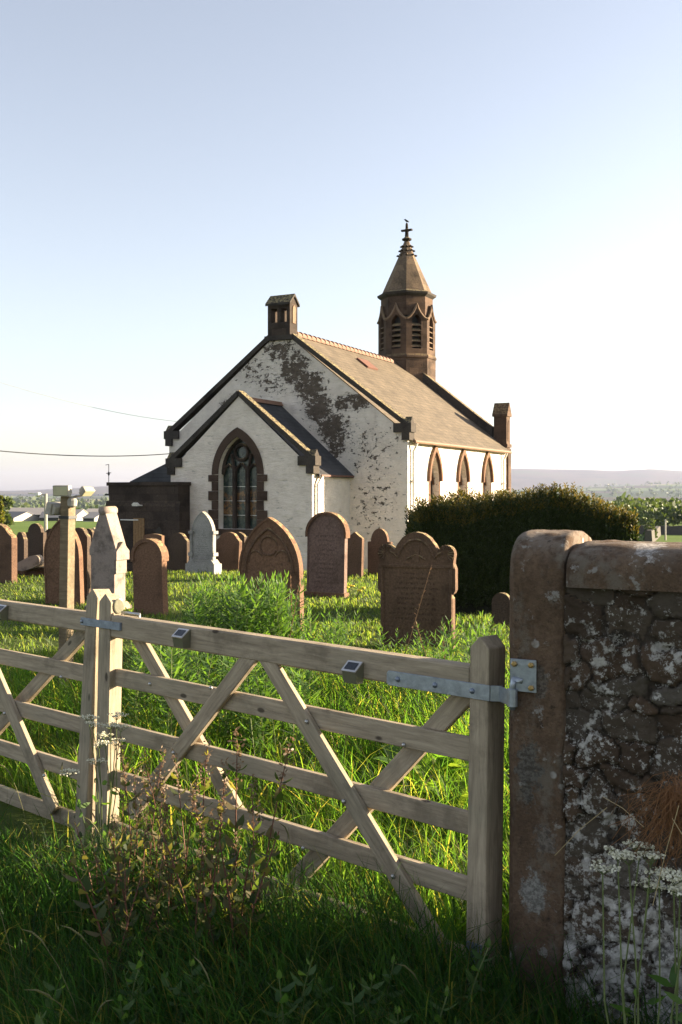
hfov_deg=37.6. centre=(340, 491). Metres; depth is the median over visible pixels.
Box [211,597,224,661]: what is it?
willowherb
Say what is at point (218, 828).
dead nettle
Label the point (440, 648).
willowherb
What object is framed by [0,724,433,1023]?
grass seedheads
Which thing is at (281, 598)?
willowherb
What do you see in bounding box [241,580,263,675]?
willowherb
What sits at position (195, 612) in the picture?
willowherb
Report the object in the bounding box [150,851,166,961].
dead nettle
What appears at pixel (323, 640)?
willowherb
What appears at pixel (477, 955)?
nettle
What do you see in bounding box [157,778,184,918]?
dead nettle
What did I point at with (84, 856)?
nettle
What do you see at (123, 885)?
nettle
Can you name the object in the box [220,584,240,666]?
willowherb
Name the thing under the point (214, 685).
willowherb
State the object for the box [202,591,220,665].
willowherb
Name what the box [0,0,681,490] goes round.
sky
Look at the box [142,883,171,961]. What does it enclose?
nettle
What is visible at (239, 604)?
willowherb
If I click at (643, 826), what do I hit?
dry grass stalks
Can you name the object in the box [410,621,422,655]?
willowherb
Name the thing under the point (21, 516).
farm shed
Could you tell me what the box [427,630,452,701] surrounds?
willowherb
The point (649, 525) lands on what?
hawthorn
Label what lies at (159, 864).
dead nettle
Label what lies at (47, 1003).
nettle
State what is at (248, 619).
willowherb
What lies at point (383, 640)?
willowherb
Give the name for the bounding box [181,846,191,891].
nettle
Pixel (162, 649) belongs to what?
willowherb
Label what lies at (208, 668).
willowherb
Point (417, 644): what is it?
willowherb
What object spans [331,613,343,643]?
willowherb
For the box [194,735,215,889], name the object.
dead nettle
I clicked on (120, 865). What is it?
nettle
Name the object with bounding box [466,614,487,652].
willowherb
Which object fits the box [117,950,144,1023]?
nettle
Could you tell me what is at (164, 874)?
nettle
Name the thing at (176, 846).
nettle
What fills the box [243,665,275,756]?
willowherb
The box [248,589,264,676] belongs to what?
willowherb
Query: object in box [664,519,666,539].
marker post
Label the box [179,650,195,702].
willowherb
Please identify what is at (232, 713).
willowherb
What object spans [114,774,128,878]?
dead nettle
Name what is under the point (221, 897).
nettle
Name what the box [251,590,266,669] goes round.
willowherb
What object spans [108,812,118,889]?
dead nettle
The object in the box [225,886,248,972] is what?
nettle
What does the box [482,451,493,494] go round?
window frame
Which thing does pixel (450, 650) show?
willowherb
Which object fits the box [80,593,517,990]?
field gate
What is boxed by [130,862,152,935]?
nettle
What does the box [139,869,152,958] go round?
nettle
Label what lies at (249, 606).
willowherb
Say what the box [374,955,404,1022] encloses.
nettle
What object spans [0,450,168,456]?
overhead cable
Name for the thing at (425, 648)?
willowherb
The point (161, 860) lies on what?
nettle
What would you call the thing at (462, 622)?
willowherb
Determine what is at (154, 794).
dead nettle
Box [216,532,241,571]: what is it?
headstone
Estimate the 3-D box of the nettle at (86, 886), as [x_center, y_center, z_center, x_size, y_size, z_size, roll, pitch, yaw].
[-0.896,1.646,3.666,0.242,0.664,0.096,0,0,-42]
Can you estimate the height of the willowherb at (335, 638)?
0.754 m
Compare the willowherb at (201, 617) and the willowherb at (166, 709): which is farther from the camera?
the willowherb at (201, 617)
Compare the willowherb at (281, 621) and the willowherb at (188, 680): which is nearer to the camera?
the willowherb at (188, 680)
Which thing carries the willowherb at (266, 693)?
on the ground at (50, 824)
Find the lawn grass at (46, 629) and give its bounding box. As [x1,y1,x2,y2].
[0,568,509,713]
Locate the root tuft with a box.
[609,769,681,874]
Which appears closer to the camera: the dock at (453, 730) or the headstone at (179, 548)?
the dock at (453, 730)
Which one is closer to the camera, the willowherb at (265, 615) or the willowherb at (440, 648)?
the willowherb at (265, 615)
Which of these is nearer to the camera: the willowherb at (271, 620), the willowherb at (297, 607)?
the willowherb at (271, 620)
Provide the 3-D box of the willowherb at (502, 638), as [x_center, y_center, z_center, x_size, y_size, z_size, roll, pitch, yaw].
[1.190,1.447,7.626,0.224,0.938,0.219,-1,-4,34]
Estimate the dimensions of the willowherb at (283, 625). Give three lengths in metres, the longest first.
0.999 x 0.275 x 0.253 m
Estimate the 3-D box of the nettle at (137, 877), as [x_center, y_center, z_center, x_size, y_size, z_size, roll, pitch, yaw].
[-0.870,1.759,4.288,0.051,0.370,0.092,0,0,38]
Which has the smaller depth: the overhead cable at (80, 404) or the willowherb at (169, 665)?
the willowherb at (169, 665)
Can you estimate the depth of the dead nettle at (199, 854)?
3.94 m
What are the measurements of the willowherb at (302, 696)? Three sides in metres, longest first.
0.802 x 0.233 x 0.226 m
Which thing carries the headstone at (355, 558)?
on the ground at (50, 824)
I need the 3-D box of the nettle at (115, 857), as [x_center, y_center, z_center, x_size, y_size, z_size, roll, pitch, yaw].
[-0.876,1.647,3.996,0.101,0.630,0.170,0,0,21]
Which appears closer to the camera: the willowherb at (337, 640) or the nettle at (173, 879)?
the nettle at (173, 879)
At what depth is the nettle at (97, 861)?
4.05 m
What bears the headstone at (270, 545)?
on the ground at (50, 824)
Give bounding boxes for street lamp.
[28,492,47,531]
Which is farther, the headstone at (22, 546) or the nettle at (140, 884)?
the headstone at (22, 546)
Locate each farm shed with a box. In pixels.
[8,508,43,519]
[9,511,39,520]
[39,511,59,520]
[85,508,97,512]
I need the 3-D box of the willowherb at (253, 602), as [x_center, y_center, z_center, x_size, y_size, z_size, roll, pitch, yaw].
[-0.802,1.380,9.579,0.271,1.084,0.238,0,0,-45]
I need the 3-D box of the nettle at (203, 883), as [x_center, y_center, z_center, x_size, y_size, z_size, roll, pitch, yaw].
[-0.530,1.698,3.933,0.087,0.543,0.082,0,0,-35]
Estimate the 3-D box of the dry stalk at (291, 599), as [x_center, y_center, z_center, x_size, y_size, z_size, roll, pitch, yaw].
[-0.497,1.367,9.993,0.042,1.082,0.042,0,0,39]
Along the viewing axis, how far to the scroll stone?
22.38 m
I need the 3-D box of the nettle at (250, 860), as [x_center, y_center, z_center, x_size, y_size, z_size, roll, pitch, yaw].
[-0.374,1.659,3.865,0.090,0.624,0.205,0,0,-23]
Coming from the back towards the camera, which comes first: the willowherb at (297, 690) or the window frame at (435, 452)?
the window frame at (435, 452)
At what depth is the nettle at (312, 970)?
3.23 m
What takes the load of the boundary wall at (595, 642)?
on the ground at (50, 824)
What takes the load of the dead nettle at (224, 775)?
on the ground at (50, 824)
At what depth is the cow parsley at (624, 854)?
2.88 m
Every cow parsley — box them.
[60,712,130,887]
[590,838,674,1023]
[647,870,681,1023]
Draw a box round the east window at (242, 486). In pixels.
[208,427,266,535]
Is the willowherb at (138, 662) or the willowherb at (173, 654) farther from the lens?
the willowherb at (138, 662)
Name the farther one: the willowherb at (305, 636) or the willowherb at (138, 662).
the willowherb at (305, 636)
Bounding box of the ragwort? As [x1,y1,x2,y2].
[346,585,364,597]
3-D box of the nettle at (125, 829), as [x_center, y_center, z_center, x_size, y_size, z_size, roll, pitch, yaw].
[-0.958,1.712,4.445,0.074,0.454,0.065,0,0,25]
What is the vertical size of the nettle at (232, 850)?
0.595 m
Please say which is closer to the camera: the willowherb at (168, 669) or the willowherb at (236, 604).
the willowherb at (168, 669)
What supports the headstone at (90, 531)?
on the ground at (50, 824)
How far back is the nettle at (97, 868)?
4.38 m
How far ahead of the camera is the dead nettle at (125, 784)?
4.54 m
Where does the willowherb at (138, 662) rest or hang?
on the ground at (50, 824)
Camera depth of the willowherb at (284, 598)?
9.91 m
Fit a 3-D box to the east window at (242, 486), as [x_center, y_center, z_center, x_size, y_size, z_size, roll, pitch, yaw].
[-3.097,-0.320,30.602,2.120,3.300,0.350,0,0,27]
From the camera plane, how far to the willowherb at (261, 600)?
9.93 m
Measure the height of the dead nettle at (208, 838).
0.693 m
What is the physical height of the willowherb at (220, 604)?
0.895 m
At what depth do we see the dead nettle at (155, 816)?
4.57 m
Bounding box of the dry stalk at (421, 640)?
[415,620,437,703]
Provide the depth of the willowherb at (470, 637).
8.59 m
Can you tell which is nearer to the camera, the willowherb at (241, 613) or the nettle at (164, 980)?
the nettle at (164, 980)
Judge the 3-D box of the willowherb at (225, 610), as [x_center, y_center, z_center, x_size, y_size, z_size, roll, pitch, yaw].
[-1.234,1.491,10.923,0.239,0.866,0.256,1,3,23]
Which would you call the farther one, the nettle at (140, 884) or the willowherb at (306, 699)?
the willowherb at (306, 699)
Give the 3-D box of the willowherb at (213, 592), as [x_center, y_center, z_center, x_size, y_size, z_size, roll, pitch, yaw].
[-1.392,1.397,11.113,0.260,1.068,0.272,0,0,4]
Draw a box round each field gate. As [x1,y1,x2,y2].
[0,589,111,847]
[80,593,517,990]
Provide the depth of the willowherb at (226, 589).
11.39 m
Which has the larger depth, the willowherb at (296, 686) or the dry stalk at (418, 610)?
the dry stalk at (418, 610)
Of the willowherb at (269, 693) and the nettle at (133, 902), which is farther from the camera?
the willowherb at (269, 693)
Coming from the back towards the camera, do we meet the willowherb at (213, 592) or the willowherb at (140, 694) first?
the willowherb at (213, 592)
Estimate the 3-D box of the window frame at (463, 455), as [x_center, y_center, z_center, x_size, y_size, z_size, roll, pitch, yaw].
[4.160,0.075,34.871,0.332,3.190,1.160,0,0,27]
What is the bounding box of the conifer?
[0,495,6,524]
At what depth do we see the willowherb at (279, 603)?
9.28 m
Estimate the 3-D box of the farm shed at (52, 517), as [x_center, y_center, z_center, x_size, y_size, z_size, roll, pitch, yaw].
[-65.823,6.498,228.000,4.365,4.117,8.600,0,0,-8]
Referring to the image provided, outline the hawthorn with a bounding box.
[640,516,657,540]
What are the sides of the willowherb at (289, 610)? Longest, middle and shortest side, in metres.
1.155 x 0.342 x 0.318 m
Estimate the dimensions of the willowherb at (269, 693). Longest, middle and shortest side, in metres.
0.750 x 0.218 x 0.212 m
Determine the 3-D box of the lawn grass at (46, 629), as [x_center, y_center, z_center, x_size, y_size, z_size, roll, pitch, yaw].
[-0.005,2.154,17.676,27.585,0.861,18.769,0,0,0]
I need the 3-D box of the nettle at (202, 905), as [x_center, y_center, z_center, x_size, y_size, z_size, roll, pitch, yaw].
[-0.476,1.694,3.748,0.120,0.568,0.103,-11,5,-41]
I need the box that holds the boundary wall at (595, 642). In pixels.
[509,529,681,1023]
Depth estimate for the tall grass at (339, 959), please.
3.65 m
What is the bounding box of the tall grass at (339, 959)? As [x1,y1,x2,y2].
[0,780,681,1023]
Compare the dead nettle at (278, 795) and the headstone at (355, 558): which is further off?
the headstone at (355, 558)
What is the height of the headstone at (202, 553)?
1.534 m
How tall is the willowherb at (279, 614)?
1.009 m
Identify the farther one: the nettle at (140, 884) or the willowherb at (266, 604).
the willowherb at (266, 604)
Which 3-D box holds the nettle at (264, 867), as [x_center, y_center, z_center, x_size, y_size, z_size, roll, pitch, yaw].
[-0.332,1.646,3.815,0.118,0.658,0.245,0,0,32]
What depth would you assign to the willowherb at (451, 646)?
8.37 m
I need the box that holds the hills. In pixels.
[0,469,681,493]
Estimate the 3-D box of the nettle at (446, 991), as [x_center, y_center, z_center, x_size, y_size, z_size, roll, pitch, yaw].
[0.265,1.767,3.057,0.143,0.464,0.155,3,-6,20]
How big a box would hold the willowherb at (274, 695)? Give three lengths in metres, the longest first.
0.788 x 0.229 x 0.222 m
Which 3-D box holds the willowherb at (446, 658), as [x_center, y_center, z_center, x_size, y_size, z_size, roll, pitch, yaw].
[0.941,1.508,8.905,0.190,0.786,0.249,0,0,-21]
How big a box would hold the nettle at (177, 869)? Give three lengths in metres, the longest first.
0.679 x 0.190 x 0.166 m
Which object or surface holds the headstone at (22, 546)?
on the ground at (50, 824)
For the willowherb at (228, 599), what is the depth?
10.09 m
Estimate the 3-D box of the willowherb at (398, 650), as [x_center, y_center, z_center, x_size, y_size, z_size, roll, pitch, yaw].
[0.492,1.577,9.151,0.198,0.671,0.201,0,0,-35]
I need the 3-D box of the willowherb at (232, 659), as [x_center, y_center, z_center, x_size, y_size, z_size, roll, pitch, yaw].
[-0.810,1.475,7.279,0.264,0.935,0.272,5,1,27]
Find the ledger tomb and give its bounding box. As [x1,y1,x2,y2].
[17,564,43,576]
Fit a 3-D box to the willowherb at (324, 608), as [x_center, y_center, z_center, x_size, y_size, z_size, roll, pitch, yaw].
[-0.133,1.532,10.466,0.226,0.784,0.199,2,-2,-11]
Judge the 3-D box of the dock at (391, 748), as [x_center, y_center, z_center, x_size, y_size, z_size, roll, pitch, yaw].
[0.509,1.753,6.239,0.628,0.330,0.540,0,0,0]
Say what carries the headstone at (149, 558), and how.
on the ground at (50, 824)
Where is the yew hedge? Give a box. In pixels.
[403,481,640,613]
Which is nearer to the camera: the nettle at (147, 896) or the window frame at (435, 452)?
the nettle at (147, 896)
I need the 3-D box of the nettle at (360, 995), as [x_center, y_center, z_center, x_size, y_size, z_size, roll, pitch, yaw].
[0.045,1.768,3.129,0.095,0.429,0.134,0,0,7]
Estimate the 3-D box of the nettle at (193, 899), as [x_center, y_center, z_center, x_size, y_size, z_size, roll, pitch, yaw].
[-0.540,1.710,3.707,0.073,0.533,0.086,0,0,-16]
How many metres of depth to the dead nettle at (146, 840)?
4.30 m
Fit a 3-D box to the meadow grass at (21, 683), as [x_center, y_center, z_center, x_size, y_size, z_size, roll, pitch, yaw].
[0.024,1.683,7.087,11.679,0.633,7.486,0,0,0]
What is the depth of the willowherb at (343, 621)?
10.65 m
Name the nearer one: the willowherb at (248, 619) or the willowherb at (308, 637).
the willowherb at (308, 637)
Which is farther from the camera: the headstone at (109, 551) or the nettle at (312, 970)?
the headstone at (109, 551)
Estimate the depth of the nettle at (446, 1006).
3.39 m
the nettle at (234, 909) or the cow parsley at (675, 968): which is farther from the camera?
the nettle at (234, 909)
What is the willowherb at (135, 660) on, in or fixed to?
on the ground at (50, 824)
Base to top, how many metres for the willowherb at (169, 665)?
0.979 m
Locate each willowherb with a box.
[123,645,157,722]
[123,647,153,724]
[126,656,153,727]
[127,650,153,722]
[149,647,183,735]
[152,647,188,756]
[154,645,170,711]
[155,645,173,734]
[157,648,191,735]
[158,646,176,723]
[159,649,184,733]
[173,649,199,717]
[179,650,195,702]
[181,591,204,666]
[181,650,200,714]
[182,579,206,673]
[184,586,207,669]
[184,651,204,716]
[186,652,213,715]
[187,581,209,623]
[187,653,218,733]
[189,599,206,680]
[193,589,206,657]
[194,572,215,654]
[194,575,220,667]
[194,652,218,684]
[199,653,233,748]
[201,586,219,658]
[202,577,222,627]
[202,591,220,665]
[204,587,224,667]
[205,655,222,684]
[206,577,219,619]
[207,571,223,628]
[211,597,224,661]
[211,655,236,747]
[212,656,238,747]
[213,659,234,726]
[215,587,228,625]
[216,576,237,667]
[216,655,243,749]
[217,580,231,627]
[218,656,252,752]
[218,658,249,750]
[219,593,234,628]
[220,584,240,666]
[220,593,232,629]
[221,575,235,615]
[224,573,250,657]
[224,575,247,629]
[230,577,254,629]
[231,600,251,629]
[231,665,266,778]
[232,579,257,676]
[233,575,262,678]
[237,576,259,625]
[237,593,264,631]
[239,663,275,753]
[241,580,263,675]
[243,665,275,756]
[246,572,267,666]
[247,667,278,758]
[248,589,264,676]
[249,581,267,633]
[249,662,291,761]
[250,571,268,632]
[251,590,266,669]
[251,662,275,750]
[256,586,282,666]
[257,580,271,627]
[258,573,277,633]
[260,584,274,630]
[260,668,285,740]
[261,586,288,674]
[262,573,291,635]
[262,582,285,668]
[265,588,290,635]
[265,665,291,755]
[268,572,293,631]
[269,579,290,634]
[269,596,290,674]
[271,577,309,637]
[273,591,291,673]
[274,666,304,740]
[275,571,293,637]
[280,602,299,675]
[284,670,306,749]
[285,667,300,689]
[285,668,315,766]
[287,592,308,674]
[289,610,307,675]
[289,616,302,679]
[294,669,320,768]
[295,669,325,753]
[298,612,315,683]
[299,606,315,669]
[302,603,320,690]
[303,609,327,696]
[315,626,335,689]
[316,617,330,679]
[316,622,330,686]
[317,602,332,642]
[320,613,337,686]
[327,603,343,680]
[327,619,340,688]
[329,618,340,679]
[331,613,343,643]
[337,610,360,689]
[338,603,350,644]
[341,622,351,645]
[370,623,394,698]
[377,627,389,650]
[378,638,390,717]
[386,628,403,652]
[398,633,411,690]
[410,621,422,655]
[411,631,423,655]
[415,632,433,705]
[416,631,429,655]
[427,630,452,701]
[428,645,440,702]
[436,617,457,659]
[436,624,459,695]
[436,633,446,656]
[438,617,463,660]
[438,630,460,698]
[455,613,471,657]
[456,626,470,728]
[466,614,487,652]
[467,623,475,662]
[475,612,489,635]
[485,614,498,635]
[496,624,505,644]
[497,621,509,724]
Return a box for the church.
[105,223,511,572]
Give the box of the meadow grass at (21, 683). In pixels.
[0,650,509,959]
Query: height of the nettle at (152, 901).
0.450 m
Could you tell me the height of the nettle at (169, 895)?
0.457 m
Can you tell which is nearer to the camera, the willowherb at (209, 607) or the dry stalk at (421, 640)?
the dry stalk at (421, 640)
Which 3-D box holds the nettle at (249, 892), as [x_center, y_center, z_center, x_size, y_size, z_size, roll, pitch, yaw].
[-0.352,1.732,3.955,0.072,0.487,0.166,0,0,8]
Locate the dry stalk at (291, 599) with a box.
[290,575,292,637]
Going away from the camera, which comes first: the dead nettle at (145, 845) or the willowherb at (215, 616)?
the dead nettle at (145, 845)
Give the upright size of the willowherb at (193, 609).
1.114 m
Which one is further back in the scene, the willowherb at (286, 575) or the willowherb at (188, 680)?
the willowherb at (286, 575)
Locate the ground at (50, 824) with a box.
[0,484,681,1023]
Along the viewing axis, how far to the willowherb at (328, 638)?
9.27 m
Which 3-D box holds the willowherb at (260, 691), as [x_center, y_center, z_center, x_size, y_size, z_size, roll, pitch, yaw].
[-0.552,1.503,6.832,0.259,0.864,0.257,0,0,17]
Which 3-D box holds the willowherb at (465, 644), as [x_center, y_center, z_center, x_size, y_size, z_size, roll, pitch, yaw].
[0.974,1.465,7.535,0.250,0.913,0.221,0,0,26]
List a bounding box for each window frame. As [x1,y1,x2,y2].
[427,446,442,505]
[457,449,470,498]
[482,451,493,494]
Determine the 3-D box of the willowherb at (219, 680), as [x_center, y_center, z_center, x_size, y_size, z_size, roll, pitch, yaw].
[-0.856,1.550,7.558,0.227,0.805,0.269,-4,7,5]
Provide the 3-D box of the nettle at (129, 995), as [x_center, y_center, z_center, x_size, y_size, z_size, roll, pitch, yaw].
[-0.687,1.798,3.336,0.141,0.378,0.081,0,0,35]
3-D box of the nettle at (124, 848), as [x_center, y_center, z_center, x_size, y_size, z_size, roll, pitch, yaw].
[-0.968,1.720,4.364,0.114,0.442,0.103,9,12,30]
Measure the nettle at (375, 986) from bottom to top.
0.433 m
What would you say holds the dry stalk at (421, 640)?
on the ground at (50, 824)
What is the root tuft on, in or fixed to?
attached to the boundary wall at (595, 642)
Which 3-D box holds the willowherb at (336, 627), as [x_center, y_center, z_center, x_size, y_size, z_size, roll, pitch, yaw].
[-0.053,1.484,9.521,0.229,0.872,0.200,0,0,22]
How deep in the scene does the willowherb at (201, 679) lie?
7.38 m
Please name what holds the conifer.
on the ground at (50, 824)
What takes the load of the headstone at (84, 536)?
on the ground at (50, 824)
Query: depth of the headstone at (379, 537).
22.63 m
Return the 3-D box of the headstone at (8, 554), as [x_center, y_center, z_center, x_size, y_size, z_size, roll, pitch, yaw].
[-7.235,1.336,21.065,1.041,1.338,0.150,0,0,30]
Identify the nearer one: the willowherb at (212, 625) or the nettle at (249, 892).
the nettle at (249, 892)
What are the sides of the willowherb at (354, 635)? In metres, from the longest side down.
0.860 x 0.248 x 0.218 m
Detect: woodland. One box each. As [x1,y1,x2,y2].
[3,481,681,508]
[609,497,681,525]
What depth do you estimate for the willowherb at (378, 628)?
8.67 m
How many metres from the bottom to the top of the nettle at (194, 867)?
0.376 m
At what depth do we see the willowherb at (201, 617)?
9.98 m
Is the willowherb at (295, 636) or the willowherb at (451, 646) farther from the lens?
the willowherb at (295, 636)
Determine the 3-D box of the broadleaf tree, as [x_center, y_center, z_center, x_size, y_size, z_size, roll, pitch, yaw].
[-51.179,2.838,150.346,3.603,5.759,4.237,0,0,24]
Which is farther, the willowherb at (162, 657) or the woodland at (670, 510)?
the woodland at (670, 510)
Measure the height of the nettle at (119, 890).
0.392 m
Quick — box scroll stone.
[17,555,43,570]
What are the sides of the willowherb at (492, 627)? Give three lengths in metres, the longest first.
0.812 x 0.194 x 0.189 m
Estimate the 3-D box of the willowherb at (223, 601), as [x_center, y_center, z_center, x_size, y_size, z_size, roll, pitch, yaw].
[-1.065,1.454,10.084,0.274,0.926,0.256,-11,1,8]
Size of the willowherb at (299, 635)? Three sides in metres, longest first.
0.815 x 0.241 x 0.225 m
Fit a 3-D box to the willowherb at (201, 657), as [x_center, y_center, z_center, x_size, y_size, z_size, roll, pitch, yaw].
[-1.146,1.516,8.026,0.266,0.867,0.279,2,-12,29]
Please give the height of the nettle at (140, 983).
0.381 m
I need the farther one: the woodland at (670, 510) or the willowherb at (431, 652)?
the woodland at (670, 510)
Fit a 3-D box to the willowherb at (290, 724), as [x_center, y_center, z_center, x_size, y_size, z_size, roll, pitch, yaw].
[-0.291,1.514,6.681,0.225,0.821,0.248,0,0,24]
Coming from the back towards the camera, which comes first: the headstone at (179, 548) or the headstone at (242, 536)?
the headstone at (242, 536)
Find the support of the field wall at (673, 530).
on the ground at (50, 824)
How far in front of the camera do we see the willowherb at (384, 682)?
8.37 m
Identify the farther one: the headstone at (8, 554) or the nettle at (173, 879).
the headstone at (8, 554)
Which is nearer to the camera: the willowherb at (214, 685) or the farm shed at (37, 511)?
the willowherb at (214, 685)
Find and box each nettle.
[34,1007,45,1023]
[42,973,64,1022]
[62,856,123,990]
[74,821,103,943]
[89,843,103,903]
[91,847,125,961]
[96,906,115,957]
[101,829,137,947]
[102,887,116,966]
[103,828,128,953]
[107,871,145,997]
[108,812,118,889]
[108,861,121,924]
[109,840,133,904]
[112,994,136,1023]
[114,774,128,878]
[115,736,140,880]
[116,857,139,975]
[117,825,132,891]
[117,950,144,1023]
[118,832,137,933]
[122,969,141,1023]
[124,875,145,922]
[128,791,143,884]
[129,767,143,877]
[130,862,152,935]
[132,858,147,936]
[133,969,154,1022]
[136,811,149,933]
[137,757,162,899]
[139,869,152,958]
[139,887,162,969]
[140,748,171,881]
[141,804,159,896]
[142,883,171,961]
[143,747,167,887]
[147,779,168,906]
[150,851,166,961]
[155,815,168,934]
[156,820,203,942]
[156,827,168,901]
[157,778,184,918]
[158,802,176,918]
[158,883,177,960]
[159,831,183,953]
[159,848,175,909]
[161,971,191,1023]
[163,865,178,928]
[168,743,193,916]
[173,761,201,936]
[173,854,182,920]
[179,959,204,1022]
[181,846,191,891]
[184,883,203,980]
[188,781,224,944]
[190,861,201,883]
[190,882,203,926]
[192,826,209,947]
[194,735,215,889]
[196,855,212,957]
[196,877,224,984]
[197,831,226,991]
[202,800,226,913]
[205,808,217,920]
[206,757,233,910]
[212,845,242,957]
[213,842,248,999]
[219,825,241,966]
[219,886,244,973]
[223,726,246,939]
[223,879,242,946]
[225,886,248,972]
[230,831,282,966]
[233,848,256,941]
[240,800,265,915]
[244,774,264,945]
[246,875,261,946]
[254,736,296,911]
[260,969,298,1023]
[285,955,315,1023]
[342,982,364,1023]
[355,973,383,1021]
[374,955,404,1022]
[383,1006,410,1023]
[424,985,456,1023]
[431,983,457,1021]
[452,938,496,1023]
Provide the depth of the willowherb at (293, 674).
7.77 m
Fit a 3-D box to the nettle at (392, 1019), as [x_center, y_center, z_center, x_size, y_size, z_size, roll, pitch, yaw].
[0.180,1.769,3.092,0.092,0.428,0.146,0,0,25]
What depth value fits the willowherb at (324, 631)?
9.43 m
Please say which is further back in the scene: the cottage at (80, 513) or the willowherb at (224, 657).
the cottage at (80, 513)
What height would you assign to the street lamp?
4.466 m
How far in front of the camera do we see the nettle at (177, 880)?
4.28 m
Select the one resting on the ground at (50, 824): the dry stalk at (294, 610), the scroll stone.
the dry stalk at (294, 610)
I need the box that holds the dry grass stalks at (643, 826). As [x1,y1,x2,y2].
[555,797,681,905]
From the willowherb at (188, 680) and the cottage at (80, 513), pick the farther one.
the cottage at (80, 513)
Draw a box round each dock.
[374,745,468,795]
[396,753,468,798]
[422,771,507,808]
[431,754,468,771]
[432,727,468,761]
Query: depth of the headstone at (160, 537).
25.98 m
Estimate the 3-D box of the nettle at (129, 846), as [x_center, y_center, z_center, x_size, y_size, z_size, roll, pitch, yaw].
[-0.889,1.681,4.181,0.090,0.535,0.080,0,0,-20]
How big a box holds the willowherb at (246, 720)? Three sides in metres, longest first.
0.790 x 0.264 x 0.223 m
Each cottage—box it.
[75,509,87,520]
[82,512,98,521]
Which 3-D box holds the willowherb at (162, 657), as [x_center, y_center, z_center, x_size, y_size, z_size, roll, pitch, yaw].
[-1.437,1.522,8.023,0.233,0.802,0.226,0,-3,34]
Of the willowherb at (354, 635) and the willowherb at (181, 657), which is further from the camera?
the willowherb at (354, 635)
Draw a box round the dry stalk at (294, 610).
[283,580,300,668]
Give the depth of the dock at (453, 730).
6.80 m
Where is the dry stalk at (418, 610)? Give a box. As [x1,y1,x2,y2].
[406,565,431,650]
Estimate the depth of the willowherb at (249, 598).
9.80 m
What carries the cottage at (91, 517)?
on the ground at (50, 824)
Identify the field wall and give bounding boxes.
[639,525,681,534]
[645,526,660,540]
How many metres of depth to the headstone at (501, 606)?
14.00 m
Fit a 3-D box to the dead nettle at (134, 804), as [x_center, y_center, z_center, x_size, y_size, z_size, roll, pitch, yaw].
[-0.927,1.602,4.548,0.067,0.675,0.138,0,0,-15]
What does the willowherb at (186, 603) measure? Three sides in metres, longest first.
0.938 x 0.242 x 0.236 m
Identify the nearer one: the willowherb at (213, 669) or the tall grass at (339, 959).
the tall grass at (339, 959)
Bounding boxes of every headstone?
[0,524,16,582]
[17,532,27,562]
[26,523,45,563]
[44,519,83,605]
[75,527,90,598]
[84,506,131,609]
[87,528,93,541]
[130,538,168,615]
[143,534,163,542]
[168,533,189,572]
[185,511,221,573]
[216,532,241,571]
[236,532,246,546]
[239,517,303,629]
[304,512,349,597]
[347,532,363,577]
[368,528,392,575]
[378,532,457,649]
[492,592,509,627]
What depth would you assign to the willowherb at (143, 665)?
7.84 m
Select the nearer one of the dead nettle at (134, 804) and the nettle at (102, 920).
the nettle at (102, 920)
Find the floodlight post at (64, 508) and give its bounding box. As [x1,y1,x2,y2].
[45,485,94,686]
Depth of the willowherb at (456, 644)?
8.91 m
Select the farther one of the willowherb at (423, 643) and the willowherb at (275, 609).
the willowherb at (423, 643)
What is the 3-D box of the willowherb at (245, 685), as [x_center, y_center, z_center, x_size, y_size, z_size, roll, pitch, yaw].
[-0.599,1.517,6.729,0.243,0.836,0.236,-11,-6,42]
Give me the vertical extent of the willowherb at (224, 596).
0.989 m
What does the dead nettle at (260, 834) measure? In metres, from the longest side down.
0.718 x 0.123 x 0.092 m
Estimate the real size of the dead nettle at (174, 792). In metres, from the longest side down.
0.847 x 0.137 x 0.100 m
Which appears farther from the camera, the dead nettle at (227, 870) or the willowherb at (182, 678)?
the willowherb at (182, 678)
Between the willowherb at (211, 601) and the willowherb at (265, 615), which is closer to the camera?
the willowherb at (265, 615)
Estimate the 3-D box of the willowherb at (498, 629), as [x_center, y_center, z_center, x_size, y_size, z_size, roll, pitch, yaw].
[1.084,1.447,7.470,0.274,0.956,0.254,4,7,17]
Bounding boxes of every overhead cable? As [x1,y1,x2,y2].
[0,382,176,421]
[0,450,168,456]
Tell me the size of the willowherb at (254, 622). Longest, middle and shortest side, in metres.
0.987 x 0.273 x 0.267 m
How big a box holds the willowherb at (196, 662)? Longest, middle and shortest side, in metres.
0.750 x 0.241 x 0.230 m
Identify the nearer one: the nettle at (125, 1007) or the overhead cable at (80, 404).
the nettle at (125, 1007)
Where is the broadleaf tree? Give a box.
[0,496,15,525]
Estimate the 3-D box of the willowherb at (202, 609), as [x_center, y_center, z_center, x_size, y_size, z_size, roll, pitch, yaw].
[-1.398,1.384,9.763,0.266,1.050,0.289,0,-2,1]
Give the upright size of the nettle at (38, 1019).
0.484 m
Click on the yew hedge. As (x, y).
(479, 533)
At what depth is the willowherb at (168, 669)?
7.99 m
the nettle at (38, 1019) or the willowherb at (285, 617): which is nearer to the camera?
the nettle at (38, 1019)
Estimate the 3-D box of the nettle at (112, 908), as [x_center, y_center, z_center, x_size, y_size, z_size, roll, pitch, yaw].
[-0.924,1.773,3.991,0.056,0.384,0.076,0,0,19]
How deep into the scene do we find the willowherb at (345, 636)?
9.87 m
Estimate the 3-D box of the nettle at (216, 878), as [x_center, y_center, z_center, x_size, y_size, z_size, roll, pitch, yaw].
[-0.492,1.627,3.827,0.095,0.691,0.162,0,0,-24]
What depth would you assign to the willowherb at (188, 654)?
7.96 m
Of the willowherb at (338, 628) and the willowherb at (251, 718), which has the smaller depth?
the willowherb at (251, 718)
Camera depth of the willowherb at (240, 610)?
9.24 m

